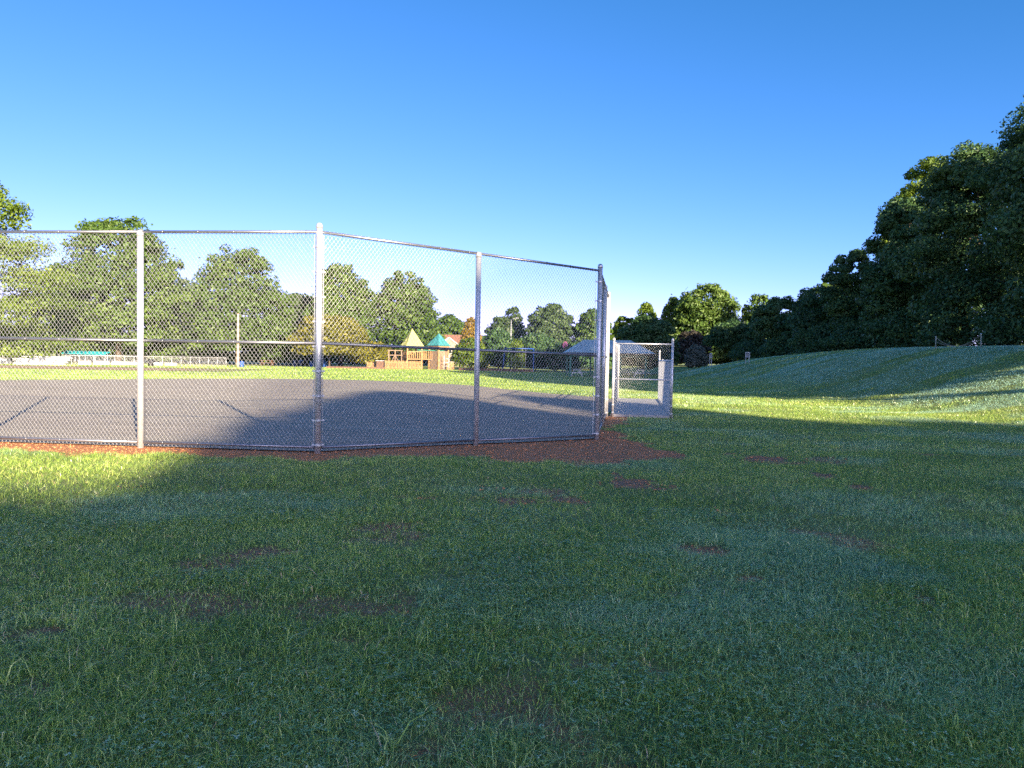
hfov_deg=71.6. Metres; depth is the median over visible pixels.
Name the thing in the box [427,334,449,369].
play tower
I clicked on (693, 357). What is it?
weeping shrub
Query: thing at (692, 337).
shaded tree
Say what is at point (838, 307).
bank tree
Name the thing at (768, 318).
bank tree
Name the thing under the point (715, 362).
thicket
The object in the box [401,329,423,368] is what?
play tower
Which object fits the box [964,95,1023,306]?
bank tree
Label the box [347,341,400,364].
broadleaf tree
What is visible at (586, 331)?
broadleaf tree
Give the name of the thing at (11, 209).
broadleaf tree
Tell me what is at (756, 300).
broadleaf tree
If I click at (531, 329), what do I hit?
broadleaf tree
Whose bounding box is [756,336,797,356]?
undergrowth bush
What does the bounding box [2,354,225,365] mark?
outfield fence
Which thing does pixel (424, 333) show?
broadleaf tree
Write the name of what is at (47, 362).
bleachers
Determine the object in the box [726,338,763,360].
undergrowth bush
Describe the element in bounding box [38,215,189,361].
broadleaf tree
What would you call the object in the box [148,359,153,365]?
trash barrel
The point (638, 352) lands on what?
picnic pavilion
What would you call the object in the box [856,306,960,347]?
undergrowth bush
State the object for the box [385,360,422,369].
picket fence
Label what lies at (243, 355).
thicket
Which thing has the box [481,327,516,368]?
shaded tree
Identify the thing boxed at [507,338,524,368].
shrub
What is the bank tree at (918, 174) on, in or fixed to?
on the ground at (610, 422)
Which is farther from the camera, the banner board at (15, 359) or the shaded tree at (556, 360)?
the shaded tree at (556, 360)
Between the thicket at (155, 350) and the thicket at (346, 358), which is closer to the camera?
the thicket at (155, 350)
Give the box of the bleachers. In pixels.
[14,356,71,364]
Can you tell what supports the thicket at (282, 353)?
on the ground at (610, 422)
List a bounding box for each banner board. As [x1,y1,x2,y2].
[0,358,10,363]
[14,357,26,363]
[78,360,90,364]
[93,361,108,364]
[111,362,136,364]
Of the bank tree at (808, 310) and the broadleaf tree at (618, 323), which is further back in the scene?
the broadleaf tree at (618, 323)
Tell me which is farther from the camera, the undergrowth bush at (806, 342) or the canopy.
the canopy
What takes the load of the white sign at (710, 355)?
on the ground at (610, 422)
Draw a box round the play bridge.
[419,350,443,359]
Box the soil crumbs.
[0,431,1010,765]
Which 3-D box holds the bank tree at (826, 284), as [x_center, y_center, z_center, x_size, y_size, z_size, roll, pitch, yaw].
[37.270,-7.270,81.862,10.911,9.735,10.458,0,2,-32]
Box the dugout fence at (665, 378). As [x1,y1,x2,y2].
[611,338,673,418]
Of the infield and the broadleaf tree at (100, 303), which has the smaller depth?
the infield
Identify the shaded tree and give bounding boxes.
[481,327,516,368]
[519,330,554,370]
[546,341,580,371]
[610,314,682,374]
[675,329,712,363]
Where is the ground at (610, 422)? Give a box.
[0,346,1023,767]
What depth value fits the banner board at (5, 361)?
76.34 m
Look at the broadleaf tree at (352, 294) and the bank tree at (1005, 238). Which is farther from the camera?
the broadleaf tree at (352, 294)
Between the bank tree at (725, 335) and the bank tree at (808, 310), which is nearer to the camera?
the bank tree at (808, 310)
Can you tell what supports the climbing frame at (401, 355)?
on the ground at (610, 422)
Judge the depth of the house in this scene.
123.45 m
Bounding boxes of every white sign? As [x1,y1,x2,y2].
[709,353,711,366]
[745,352,749,363]
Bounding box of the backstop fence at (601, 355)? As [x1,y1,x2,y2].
[0,223,610,453]
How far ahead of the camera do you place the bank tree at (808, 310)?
71.17 m
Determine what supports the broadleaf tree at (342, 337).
on the ground at (610, 422)
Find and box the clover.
[0,490,1023,767]
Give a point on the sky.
(744, 147)
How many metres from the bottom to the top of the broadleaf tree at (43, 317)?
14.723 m
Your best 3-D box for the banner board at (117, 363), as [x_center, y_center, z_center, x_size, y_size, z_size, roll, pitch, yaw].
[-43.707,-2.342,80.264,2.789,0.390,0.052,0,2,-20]
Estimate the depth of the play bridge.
89.42 m
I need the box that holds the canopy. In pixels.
[62,350,109,364]
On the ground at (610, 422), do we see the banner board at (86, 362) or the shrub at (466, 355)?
the shrub at (466, 355)
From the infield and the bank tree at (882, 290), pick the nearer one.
the infield
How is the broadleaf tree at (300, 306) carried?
on the ground at (610, 422)
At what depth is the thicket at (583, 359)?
120.59 m
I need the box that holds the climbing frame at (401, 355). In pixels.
[388,350,402,368]
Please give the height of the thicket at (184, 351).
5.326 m
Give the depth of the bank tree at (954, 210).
47.81 m
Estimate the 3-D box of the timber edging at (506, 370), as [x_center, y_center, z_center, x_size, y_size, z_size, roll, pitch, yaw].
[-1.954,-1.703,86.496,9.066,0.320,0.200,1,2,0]
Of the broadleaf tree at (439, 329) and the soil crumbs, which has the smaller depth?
the soil crumbs
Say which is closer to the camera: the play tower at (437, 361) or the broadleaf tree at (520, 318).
the play tower at (437, 361)
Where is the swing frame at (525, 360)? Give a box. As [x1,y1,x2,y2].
[502,348,533,371]
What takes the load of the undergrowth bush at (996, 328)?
on the ground at (610, 422)
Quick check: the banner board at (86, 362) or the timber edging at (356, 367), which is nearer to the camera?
the banner board at (86, 362)
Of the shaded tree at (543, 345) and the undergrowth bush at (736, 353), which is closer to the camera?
the undergrowth bush at (736, 353)
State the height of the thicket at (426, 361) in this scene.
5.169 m
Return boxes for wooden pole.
[236,314,238,366]
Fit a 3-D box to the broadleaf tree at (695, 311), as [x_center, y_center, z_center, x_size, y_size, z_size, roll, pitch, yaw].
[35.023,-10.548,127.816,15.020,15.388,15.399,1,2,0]
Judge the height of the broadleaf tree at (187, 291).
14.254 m
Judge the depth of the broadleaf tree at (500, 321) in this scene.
126.78 m
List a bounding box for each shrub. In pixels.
[449,337,494,368]
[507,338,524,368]
[684,344,708,367]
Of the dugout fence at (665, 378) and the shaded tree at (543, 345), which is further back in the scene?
the shaded tree at (543, 345)
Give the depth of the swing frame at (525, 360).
88.84 m
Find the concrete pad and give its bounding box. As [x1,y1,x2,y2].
[614,398,672,417]
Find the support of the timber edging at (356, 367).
on the ground at (610, 422)
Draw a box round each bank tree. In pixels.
[701,317,766,360]
[747,296,795,345]
[778,283,841,340]
[789,282,857,311]
[817,248,874,349]
[854,197,938,325]
[873,154,977,323]
[887,139,1021,346]
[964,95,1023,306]
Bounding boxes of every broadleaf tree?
[0,180,105,360]
[13,276,92,337]
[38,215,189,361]
[79,294,120,359]
[159,277,220,361]
[173,244,296,364]
[268,292,312,352]
[286,314,371,365]
[301,263,376,365]
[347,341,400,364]
[365,270,441,364]
[411,317,445,365]
[435,314,465,334]
[460,317,481,367]
[481,315,515,338]
[505,306,525,361]
[521,303,577,346]
[572,308,614,357]
[610,316,632,364]
[636,302,657,336]
[660,294,680,334]
[670,282,744,365]
[738,293,769,360]
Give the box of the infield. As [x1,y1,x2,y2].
[0,378,611,450]
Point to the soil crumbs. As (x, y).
(478, 489)
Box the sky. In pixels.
[0,0,1023,352]
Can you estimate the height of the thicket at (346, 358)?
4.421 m
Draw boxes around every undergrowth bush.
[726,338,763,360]
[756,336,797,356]
[785,323,853,353]
[817,319,907,350]
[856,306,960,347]
[909,292,1022,346]
[966,299,1023,345]
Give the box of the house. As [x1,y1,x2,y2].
[444,335,490,366]
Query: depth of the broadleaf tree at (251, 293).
95.99 m
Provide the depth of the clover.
4.12 m
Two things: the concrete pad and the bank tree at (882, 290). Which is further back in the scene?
the bank tree at (882, 290)
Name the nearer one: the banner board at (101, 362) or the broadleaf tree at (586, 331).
the banner board at (101, 362)
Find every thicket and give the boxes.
[1,333,63,358]
[49,329,113,360]
[103,332,181,362]
[159,332,228,362]
[211,337,263,362]
[257,335,314,364]
[322,355,349,363]
[400,358,427,364]
[570,341,612,368]
[708,360,727,364]
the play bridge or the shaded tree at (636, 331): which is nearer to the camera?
the shaded tree at (636, 331)
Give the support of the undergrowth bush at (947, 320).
on the ground at (610, 422)
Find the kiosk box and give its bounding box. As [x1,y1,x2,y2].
[376,360,384,366]
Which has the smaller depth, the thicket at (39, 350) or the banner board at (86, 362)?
the banner board at (86, 362)
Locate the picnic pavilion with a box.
[563,340,655,376]
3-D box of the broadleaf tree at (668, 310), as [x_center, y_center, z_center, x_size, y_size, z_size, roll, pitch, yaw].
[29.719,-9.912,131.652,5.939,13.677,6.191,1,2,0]
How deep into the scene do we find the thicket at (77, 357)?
108.35 m
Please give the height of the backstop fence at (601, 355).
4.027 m
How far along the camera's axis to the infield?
19.64 m
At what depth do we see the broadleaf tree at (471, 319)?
110.98 m
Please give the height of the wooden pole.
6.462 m
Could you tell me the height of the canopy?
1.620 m
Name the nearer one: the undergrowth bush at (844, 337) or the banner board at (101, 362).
the undergrowth bush at (844, 337)
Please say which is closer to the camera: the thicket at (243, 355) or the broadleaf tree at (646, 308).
the thicket at (243, 355)
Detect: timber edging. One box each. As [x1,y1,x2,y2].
[326,366,384,368]
[459,368,532,371]
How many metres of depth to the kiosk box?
88.05 m
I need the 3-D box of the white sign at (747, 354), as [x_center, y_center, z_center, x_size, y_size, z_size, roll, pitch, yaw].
[20.556,-2.270,61.968,0.419,1.046,0.086,1,2,0]
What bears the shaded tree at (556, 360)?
on the ground at (610, 422)
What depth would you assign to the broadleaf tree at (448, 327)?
146.30 m
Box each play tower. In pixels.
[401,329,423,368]
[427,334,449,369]

